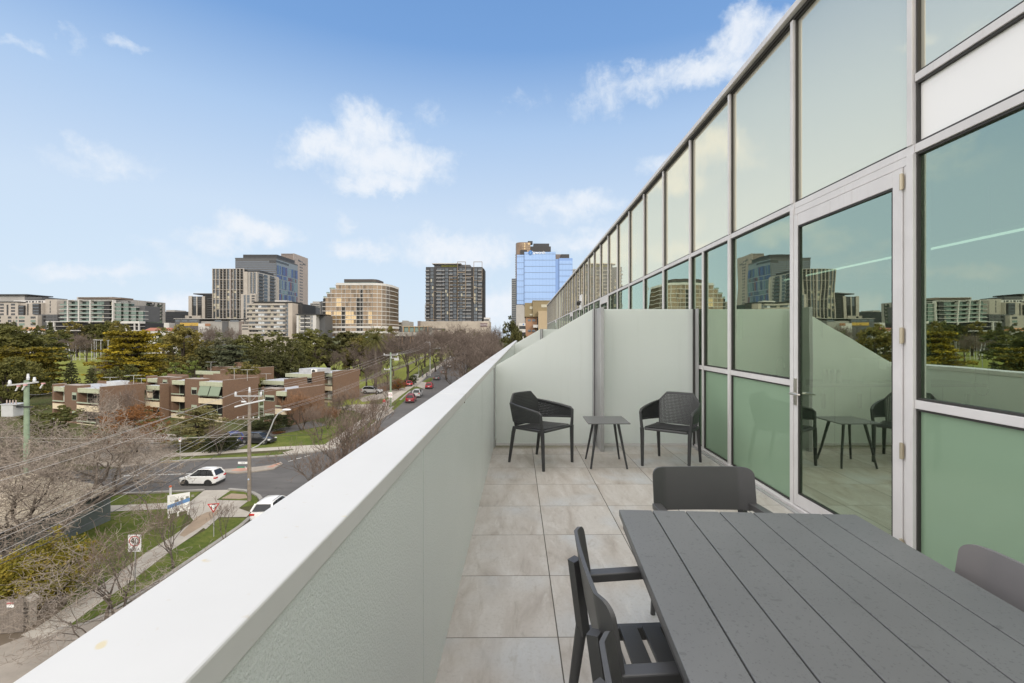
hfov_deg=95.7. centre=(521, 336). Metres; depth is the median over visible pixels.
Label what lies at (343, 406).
shrub
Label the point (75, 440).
bare tree
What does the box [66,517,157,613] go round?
bare tree
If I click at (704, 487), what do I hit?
dining chair
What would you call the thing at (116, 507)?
footpath
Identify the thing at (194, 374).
tree
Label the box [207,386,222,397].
window
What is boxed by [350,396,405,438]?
lawn
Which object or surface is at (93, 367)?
bare tree
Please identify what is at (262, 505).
parked car
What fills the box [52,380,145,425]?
brick flats
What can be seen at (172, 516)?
bare tree
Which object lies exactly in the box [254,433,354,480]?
bare tree
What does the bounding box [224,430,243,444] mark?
parked car
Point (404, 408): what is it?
road
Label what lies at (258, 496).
kerb
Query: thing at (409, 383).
parked car
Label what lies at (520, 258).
window
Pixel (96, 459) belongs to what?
bare tree
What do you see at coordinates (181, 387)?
window
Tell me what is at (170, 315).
office building
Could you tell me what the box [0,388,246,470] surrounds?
power line
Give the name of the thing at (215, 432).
bare tree
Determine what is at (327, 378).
power line
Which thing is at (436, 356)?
tree
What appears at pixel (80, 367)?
lawn
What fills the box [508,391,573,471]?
armchair
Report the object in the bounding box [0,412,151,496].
bare tree
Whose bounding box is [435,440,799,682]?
balcony floor
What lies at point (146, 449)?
driveway
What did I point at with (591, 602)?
dining chair
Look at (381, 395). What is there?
driveway
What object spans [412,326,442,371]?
bare tree
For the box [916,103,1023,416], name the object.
window pane
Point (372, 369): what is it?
bare tree
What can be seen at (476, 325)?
podium building
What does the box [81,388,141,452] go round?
bare tree
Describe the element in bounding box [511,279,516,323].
apartment tower
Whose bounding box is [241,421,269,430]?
shrub
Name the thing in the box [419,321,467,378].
bare tree
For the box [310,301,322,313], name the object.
apartment tower
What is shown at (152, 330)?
house
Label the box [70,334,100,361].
bare tree
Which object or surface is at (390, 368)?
power pole
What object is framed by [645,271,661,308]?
window pane
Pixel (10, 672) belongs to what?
driveway
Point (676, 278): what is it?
window pane
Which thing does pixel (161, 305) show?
apartment block
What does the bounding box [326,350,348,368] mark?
bare tree
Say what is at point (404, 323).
apartment block
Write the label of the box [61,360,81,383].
tree
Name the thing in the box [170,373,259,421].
brick flats
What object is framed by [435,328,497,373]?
bare tree
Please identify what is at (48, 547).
shrub
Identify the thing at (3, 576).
shrub
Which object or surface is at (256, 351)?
tree
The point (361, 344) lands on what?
tree
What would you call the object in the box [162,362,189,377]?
tree
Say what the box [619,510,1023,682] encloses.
dining table
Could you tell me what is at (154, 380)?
brick flats
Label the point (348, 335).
tree
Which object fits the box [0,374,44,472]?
power pole
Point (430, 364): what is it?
power pole
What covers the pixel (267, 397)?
window
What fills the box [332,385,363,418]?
bare tree
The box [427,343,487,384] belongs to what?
bare tree
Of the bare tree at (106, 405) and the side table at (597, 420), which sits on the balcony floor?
the side table at (597, 420)
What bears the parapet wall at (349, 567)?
on the balcony floor
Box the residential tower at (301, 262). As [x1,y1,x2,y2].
[281,253,307,304]
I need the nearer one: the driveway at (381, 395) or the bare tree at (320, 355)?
the driveway at (381, 395)
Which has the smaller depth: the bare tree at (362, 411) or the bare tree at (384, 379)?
the bare tree at (362, 411)
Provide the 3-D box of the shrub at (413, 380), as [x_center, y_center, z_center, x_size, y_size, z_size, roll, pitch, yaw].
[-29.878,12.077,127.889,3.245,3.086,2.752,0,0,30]
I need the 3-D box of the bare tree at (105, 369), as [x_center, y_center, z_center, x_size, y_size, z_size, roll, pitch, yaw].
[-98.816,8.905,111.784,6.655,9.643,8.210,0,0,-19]
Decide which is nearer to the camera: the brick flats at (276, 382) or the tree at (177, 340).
the brick flats at (276, 382)
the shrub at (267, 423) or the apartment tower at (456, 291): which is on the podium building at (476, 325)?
the apartment tower at (456, 291)
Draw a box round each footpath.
[23,525,202,639]
[111,501,190,510]
[164,445,309,456]
[189,490,249,528]
[283,444,335,453]
[326,359,450,443]
[361,353,434,380]
[415,382,425,388]
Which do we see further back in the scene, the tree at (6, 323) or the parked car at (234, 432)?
the tree at (6, 323)
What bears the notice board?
on the lawn at (92, 534)
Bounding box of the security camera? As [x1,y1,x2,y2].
[576,294,582,309]
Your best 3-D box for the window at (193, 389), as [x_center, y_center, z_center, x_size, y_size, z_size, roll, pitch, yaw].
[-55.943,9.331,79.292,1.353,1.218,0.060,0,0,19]
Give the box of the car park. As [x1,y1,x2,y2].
[209,422,324,450]
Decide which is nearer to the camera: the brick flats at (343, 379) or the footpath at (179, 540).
the footpath at (179, 540)
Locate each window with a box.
[72,392,76,399]
[87,393,99,404]
[87,412,99,422]
[152,390,159,399]
[179,385,184,394]
[179,402,184,410]
[191,387,196,394]
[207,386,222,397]
[207,404,222,414]
[265,384,283,387]
[265,395,273,400]
[290,377,311,383]
[517,252,571,303]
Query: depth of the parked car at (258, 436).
62.52 m
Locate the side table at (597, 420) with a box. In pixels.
[583,416,630,468]
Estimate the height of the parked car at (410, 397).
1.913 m
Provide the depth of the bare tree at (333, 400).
78.19 m
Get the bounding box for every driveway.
[0,592,145,682]
[75,433,186,467]
[338,404,393,418]
[359,388,402,401]
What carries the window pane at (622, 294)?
in the apartment building at (819, 224)
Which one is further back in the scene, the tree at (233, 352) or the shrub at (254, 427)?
the tree at (233, 352)
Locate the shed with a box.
[0,473,116,557]
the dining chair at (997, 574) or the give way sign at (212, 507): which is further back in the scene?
the give way sign at (212, 507)
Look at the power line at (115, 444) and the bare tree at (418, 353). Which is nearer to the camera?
the power line at (115, 444)
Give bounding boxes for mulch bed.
[0,554,75,645]
[354,380,402,400]
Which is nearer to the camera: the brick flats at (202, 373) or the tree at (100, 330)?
the brick flats at (202, 373)
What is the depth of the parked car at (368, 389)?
109.84 m
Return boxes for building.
[164,318,248,349]
[165,310,187,322]
[322,279,398,336]
[394,326,433,352]
[418,318,490,347]
[516,250,572,327]
[524,300,550,336]
[547,0,1023,571]
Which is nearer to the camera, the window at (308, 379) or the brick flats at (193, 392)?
the brick flats at (193, 392)
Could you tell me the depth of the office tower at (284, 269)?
569.56 m
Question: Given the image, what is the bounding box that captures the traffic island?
[224,462,282,473]
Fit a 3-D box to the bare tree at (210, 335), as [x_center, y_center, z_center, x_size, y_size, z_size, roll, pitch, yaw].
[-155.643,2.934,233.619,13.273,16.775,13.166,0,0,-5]
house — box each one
[23,327,44,352]
[145,328,177,352]
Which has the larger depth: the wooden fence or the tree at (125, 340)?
the tree at (125, 340)
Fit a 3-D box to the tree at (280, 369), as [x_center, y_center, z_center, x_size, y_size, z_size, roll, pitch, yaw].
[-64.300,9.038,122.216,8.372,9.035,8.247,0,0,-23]
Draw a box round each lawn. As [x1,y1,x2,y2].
[39,353,167,382]
[58,492,198,612]
[72,517,248,624]
[160,452,280,460]
[217,491,257,507]
[239,426,348,448]
[313,352,446,413]
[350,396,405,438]
[359,386,412,418]
[412,378,432,389]
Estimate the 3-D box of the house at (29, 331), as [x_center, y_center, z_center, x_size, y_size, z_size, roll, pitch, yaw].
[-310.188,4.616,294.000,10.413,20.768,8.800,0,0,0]
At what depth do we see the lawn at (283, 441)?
65.12 m
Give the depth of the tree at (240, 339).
149.66 m
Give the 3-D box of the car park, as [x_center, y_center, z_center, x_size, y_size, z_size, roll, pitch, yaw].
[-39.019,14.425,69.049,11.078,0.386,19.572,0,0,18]
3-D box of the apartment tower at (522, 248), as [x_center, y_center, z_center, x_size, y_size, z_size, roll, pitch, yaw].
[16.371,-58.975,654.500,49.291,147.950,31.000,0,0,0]
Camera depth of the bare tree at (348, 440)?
43.17 m
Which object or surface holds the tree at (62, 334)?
on the lawn at (80, 367)
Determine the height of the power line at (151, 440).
1.030 m
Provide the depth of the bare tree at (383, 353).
149.00 m
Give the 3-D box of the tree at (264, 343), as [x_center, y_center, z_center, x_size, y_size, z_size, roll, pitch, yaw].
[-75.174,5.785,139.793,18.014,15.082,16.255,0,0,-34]
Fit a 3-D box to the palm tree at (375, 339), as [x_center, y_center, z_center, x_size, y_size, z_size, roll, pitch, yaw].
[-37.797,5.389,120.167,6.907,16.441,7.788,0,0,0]
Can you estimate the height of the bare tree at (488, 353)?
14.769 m
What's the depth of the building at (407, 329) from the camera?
300.42 m
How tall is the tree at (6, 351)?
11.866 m
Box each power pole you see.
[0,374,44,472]
[234,387,290,500]
[384,352,398,406]
[429,346,435,375]
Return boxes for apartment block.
[0,294,83,337]
[46,297,163,351]
[77,297,164,322]
[185,293,211,317]
[242,300,315,351]
[296,314,332,349]
[390,321,413,341]
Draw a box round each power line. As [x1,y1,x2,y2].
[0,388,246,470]
[0,392,260,480]
[0,419,249,551]
[0,435,247,563]
[0,436,246,438]
[1,393,232,467]
[1,418,235,532]
[1,418,256,558]
[1,419,239,538]
[18,431,247,442]
[44,440,246,444]
[265,355,394,391]
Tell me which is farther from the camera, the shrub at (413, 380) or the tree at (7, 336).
the tree at (7, 336)
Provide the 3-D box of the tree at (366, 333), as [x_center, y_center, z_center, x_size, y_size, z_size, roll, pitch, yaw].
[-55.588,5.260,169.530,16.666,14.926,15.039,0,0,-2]
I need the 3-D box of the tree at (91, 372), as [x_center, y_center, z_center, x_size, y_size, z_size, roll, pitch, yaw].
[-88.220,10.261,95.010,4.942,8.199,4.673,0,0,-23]
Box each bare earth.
[180,510,219,536]
[223,493,246,498]
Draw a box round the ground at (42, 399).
[0,339,506,621]
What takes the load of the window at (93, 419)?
in the brick flats at (73, 396)
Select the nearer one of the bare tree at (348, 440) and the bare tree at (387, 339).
the bare tree at (348, 440)
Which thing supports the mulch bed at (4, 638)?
on the lawn at (92, 534)
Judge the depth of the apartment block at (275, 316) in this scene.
330.62 m
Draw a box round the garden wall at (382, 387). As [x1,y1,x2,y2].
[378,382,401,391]
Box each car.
[179,466,225,485]
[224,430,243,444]
[242,431,276,444]
[249,494,285,519]
[361,386,382,393]
[402,380,412,385]
[405,393,416,402]
[412,388,422,397]
[425,382,433,388]
[433,375,440,379]
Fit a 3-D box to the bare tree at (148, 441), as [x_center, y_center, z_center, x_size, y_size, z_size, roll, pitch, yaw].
[-37.184,11.413,46.085,10.253,7.288,7.919,0,0,34]
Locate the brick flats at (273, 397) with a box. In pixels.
[259,383,324,425]
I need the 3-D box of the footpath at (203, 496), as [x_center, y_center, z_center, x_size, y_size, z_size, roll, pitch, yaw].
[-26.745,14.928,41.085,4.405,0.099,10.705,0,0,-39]
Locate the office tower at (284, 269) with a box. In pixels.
[235,255,297,301]
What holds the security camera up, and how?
attached to the apartment building at (819, 224)
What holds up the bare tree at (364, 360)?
on the mulch bed at (381, 384)
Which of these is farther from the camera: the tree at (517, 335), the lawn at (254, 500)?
the tree at (517, 335)
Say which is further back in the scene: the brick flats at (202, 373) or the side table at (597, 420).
the brick flats at (202, 373)
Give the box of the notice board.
[167,492,193,517]
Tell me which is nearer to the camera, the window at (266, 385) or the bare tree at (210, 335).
the window at (266, 385)
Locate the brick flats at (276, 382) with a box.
[258,377,306,411]
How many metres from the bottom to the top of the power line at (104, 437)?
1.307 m
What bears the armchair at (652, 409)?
on the balcony floor
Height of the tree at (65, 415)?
6.343 m
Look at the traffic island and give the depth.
50.99 m
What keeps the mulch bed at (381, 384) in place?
on the lawn at (402, 375)
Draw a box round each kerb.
[54,599,129,630]
[111,489,204,494]
[128,516,249,599]
[157,438,353,462]
[228,488,261,499]
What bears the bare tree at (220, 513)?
on the ground at (42, 399)
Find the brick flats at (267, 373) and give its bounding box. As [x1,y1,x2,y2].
[207,362,273,391]
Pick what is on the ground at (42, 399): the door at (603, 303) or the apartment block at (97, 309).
the apartment block at (97, 309)
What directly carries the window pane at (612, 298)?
in the apartment building at (819, 224)
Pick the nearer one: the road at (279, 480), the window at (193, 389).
the road at (279, 480)
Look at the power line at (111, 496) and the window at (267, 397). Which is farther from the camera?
the window at (267, 397)
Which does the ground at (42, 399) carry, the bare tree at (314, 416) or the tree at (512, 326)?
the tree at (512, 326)
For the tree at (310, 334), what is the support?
on the ground at (42, 399)
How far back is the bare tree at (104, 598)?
22.84 m
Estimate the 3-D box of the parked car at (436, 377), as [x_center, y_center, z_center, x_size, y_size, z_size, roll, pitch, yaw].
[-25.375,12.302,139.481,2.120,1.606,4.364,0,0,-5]
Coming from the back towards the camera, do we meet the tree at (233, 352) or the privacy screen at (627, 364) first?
the tree at (233, 352)
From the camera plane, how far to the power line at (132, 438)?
41.32 m
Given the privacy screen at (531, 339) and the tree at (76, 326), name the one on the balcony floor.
the privacy screen at (531, 339)
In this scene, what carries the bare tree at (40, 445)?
on the ground at (42, 399)
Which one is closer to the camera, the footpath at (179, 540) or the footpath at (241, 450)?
the footpath at (179, 540)
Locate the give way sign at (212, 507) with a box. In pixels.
[208,503,218,536]
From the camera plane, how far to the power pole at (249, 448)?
42.04 m
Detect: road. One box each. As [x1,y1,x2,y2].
[52,449,338,497]
[126,356,470,604]
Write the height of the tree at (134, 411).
6.302 m
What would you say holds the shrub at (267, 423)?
on the car park
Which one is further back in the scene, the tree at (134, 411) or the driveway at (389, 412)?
the driveway at (389, 412)
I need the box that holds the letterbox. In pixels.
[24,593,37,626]
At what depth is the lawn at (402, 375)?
172.68 m
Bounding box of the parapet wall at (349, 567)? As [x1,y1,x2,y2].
[14,341,516,682]
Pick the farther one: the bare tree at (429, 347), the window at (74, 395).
the bare tree at (429, 347)
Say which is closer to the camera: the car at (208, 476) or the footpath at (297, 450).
the car at (208, 476)
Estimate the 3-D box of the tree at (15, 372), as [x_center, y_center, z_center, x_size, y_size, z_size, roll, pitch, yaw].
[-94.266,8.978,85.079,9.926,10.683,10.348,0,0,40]
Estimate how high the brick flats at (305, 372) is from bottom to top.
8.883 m
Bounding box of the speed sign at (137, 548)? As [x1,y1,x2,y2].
[128,535,140,591]
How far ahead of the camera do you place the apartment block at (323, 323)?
322.00 m
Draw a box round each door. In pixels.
[600,299,606,308]
[789,168,903,542]
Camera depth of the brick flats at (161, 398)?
80.23 m
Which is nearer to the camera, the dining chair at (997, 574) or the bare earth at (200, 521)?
the dining chair at (997, 574)
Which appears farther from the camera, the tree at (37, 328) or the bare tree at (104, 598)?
the tree at (37, 328)
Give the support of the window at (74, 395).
in the brick flats at (73, 396)
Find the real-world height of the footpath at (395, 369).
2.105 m
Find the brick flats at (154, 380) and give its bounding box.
[146,374,188,409]
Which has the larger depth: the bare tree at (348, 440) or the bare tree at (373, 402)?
the bare tree at (373, 402)
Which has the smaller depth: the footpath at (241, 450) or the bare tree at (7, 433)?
the bare tree at (7, 433)
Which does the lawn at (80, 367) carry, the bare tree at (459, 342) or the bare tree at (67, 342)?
the bare tree at (67, 342)
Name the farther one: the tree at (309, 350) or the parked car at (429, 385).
the tree at (309, 350)
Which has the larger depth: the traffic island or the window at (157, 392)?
the window at (157, 392)
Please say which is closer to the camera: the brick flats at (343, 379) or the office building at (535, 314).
the brick flats at (343, 379)
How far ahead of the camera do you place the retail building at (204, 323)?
339.00 m
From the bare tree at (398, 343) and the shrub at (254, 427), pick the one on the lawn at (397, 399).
the bare tree at (398, 343)
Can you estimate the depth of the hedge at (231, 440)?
58.76 m
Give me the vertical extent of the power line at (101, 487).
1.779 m
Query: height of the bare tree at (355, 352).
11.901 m
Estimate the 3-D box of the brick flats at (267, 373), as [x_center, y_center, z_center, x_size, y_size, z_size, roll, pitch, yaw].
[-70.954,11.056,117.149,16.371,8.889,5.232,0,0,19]
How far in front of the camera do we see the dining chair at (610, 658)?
1.07 m
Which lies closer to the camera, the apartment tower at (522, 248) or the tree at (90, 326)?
the tree at (90, 326)
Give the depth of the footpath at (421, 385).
125.25 m
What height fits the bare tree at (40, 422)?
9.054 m
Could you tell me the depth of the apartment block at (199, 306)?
432.52 m
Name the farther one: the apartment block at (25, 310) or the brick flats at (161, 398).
the apartment block at (25, 310)
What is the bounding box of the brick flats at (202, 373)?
[196,369,225,377]
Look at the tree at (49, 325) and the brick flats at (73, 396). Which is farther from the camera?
the tree at (49, 325)
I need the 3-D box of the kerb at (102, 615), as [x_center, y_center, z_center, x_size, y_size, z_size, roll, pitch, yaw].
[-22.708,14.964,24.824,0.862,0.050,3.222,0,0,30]
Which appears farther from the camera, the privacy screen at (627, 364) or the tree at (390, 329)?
the tree at (390, 329)
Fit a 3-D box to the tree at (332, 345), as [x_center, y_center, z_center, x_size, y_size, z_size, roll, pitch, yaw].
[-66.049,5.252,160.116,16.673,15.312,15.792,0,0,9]
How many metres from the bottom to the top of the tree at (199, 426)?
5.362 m
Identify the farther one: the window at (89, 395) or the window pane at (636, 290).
the window at (89, 395)
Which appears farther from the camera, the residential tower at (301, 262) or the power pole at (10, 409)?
the residential tower at (301, 262)
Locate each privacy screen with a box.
[496,307,698,451]
[515,329,557,353]
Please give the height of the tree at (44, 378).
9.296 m
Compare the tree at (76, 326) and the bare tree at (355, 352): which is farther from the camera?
the tree at (76, 326)
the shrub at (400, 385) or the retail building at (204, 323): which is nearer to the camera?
the shrub at (400, 385)
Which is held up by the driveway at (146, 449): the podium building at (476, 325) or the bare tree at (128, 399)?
the bare tree at (128, 399)
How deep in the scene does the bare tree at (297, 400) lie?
70.19 m
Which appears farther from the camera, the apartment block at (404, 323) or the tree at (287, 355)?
the apartment block at (404, 323)
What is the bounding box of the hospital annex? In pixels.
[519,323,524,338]
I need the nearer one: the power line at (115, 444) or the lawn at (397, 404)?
the power line at (115, 444)
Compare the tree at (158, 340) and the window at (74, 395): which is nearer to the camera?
the window at (74, 395)
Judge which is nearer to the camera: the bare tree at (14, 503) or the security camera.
the security camera
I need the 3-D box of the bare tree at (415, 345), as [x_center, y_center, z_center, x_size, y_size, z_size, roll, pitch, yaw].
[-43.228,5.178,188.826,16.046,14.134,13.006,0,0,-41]
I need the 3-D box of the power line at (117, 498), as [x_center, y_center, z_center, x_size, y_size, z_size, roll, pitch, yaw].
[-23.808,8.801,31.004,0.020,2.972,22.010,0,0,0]
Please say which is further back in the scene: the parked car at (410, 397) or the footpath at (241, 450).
the parked car at (410, 397)
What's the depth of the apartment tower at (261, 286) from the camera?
426.80 m
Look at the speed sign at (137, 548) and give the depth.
27.14 m
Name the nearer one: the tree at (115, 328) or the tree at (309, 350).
the tree at (309, 350)
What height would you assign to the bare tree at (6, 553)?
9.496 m
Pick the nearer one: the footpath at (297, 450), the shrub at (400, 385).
the footpath at (297, 450)
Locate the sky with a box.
[0,0,795,337]
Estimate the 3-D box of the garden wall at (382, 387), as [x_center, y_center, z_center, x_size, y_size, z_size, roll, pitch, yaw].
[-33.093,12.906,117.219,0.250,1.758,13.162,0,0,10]
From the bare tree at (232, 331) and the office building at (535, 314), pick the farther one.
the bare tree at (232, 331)
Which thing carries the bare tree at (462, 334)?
on the ground at (42, 399)
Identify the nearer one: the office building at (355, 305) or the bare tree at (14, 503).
the bare tree at (14, 503)
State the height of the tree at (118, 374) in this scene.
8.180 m
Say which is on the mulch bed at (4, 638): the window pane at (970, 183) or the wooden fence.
the wooden fence
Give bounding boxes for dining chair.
[568,527,682,682]
[593,631,621,682]
[650,466,772,614]
[955,544,1023,611]
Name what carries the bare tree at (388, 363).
on the lawn at (402, 375)
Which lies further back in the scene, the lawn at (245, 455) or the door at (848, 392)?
the lawn at (245, 455)
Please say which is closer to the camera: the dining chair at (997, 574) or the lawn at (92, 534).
the dining chair at (997, 574)
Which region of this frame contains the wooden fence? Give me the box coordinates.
[0,596,23,633]
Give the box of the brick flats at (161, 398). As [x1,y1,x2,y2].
[145,383,169,418]
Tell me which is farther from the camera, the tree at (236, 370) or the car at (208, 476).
the tree at (236, 370)
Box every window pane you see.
[594,300,599,308]
[609,292,616,308]
[618,287,627,308]
[630,280,642,308]
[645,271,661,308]
[664,259,688,308]
[691,253,701,364]
[704,241,726,368]
[731,212,789,378]
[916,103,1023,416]
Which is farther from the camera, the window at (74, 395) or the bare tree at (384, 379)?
the bare tree at (384, 379)
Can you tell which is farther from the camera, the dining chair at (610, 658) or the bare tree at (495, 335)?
the bare tree at (495, 335)
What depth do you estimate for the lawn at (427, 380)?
134.51 m
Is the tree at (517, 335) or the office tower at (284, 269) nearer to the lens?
the tree at (517, 335)
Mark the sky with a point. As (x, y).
(148, 147)
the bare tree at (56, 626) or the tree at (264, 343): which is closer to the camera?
the bare tree at (56, 626)
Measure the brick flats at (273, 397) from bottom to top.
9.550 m
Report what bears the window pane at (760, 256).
in the apartment building at (819, 224)
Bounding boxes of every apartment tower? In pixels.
[212,269,247,320]
[241,270,278,320]
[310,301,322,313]
[425,262,485,320]
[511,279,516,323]
[515,241,550,278]
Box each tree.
[0,322,22,333]
[0,325,59,362]
[0,346,84,393]
[0,356,46,403]
[0,360,57,402]
[0,406,51,475]
[0,410,32,471]
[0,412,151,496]
[0,424,118,473]
[0,429,110,561]
[0,468,129,560]
[0,518,211,638]
[0,551,181,666]
[10,404,92,451]
[11,329,75,367]
[22,393,200,552]
[24,322,46,352]
[45,320,60,352]
[45,428,99,475]
[48,321,92,356]
[57,333,88,356]
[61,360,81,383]
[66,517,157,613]
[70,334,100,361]
[78,323,102,356]
[79,330,172,382]
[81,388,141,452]
[82,367,98,383]
[86,404,170,451]
[87,320,121,356]
[88,419,182,486]
[89,359,106,374]
[94,355,124,373]
[96,378,154,431]
[102,321,132,349]
[103,364,140,381]
[133,327,188,371]
[135,491,206,568]
[146,324,216,374]
[148,405,235,448]
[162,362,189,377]
[184,325,220,347]
[184,360,203,377]
[186,346,219,374]
[187,330,237,372]
[201,328,224,340]
[204,345,252,370]
[204,421,233,454]
[206,493,237,538]
[221,326,241,343]
[224,334,259,366]
[224,361,266,394]
[236,343,270,366]
[238,331,298,376]
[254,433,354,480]
[262,354,292,378]
[265,337,308,377]
[278,389,326,430]
[283,339,321,371]
[289,328,331,367]
[298,401,383,459]
[303,398,339,439]
[304,347,327,366]
[313,330,352,369]
[321,406,340,428]
[323,331,370,369]
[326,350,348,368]
[326,392,344,420]
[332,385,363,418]
[339,397,393,447]
[340,342,369,368]
[341,335,379,375]
[342,330,386,357]
[349,388,396,437]
[352,347,383,385]
[361,326,388,385]
[361,358,383,394]
[363,342,395,375]
[367,326,401,364]
[368,345,408,383]
[369,368,401,399]
[373,333,396,375]
[381,326,442,380]
[402,332,430,365]
[402,340,436,371]
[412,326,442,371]
[415,329,438,366]
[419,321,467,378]
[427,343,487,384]
[432,329,450,362]
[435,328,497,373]
[436,326,468,369]
[442,324,495,367]
[456,327,504,358]
[467,335,503,370]
[475,325,504,353]
[501,315,525,347]
[509,329,522,342]
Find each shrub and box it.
[0,524,111,608]
[0,551,57,608]
[241,414,296,432]
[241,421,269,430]
[324,403,361,411]
[392,378,406,389]
[409,375,419,384]
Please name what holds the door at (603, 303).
in the apartment building at (819, 224)
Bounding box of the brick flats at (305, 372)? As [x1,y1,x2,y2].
[285,367,330,402]
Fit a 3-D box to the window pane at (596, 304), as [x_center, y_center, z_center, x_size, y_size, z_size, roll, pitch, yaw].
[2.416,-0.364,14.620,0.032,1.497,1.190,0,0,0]
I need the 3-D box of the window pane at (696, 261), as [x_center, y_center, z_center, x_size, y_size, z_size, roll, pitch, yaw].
[2.416,-0.364,6.326,0.032,1.497,0.417,0,0,0]
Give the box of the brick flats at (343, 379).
[325,369,359,402]
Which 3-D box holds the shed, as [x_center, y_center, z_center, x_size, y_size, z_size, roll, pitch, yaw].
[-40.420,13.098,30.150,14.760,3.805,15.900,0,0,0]
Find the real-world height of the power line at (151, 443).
0.239 m
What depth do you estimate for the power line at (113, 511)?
25.91 m
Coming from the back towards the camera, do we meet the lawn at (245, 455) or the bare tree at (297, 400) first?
the bare tree at (297, 400)
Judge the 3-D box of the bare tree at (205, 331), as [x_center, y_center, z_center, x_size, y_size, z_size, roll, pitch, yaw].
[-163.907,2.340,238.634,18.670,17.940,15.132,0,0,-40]
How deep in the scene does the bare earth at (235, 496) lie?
43.16 m
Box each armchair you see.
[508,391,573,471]
[639,391,701,465]
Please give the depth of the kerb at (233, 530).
31.42 m
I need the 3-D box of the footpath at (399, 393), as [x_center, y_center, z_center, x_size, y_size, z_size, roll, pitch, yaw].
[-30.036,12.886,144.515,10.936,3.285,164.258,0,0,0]
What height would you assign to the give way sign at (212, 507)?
2.706 m
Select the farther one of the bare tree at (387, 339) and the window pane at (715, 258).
the bare tree at (387, 339)
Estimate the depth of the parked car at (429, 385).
118.37 m
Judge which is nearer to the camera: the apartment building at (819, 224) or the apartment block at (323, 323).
the apartment building at (819, 224)
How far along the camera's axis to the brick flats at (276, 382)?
86.75 m
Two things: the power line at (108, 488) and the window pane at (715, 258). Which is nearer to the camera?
the window pane at (715, 258)
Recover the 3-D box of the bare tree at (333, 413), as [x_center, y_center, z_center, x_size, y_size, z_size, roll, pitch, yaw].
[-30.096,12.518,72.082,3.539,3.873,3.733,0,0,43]
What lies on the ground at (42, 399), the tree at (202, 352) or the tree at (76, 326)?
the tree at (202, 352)
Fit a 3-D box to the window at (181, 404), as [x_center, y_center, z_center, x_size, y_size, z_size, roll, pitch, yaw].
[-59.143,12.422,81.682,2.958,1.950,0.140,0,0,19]
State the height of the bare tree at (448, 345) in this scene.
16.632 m
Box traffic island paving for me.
[231,468,246,470]
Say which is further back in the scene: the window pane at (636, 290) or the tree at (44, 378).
the tree at (44, 378)
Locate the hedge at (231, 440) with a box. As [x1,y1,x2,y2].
[201,434,241,452]
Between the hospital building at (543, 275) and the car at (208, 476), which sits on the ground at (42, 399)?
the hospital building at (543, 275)
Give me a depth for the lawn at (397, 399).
102.53 m
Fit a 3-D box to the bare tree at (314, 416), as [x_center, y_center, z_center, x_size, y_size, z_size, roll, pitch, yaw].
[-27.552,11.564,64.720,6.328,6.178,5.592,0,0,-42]
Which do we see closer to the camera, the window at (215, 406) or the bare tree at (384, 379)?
the window at (215, 406)
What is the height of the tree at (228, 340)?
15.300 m
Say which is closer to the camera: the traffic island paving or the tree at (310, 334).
the traffic island paving
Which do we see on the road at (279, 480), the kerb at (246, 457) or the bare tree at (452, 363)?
the kerb at (246, 457)
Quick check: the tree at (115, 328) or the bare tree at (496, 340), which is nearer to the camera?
the bare tree at (496, 340)
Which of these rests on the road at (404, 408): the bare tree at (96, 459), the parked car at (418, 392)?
the parked car at (418, 392)
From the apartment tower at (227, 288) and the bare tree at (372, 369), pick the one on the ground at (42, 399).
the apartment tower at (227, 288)
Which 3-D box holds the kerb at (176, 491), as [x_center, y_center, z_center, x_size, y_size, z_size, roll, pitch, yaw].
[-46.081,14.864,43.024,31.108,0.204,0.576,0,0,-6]
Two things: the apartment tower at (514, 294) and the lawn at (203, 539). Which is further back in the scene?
the apartment tower at (514, 294)

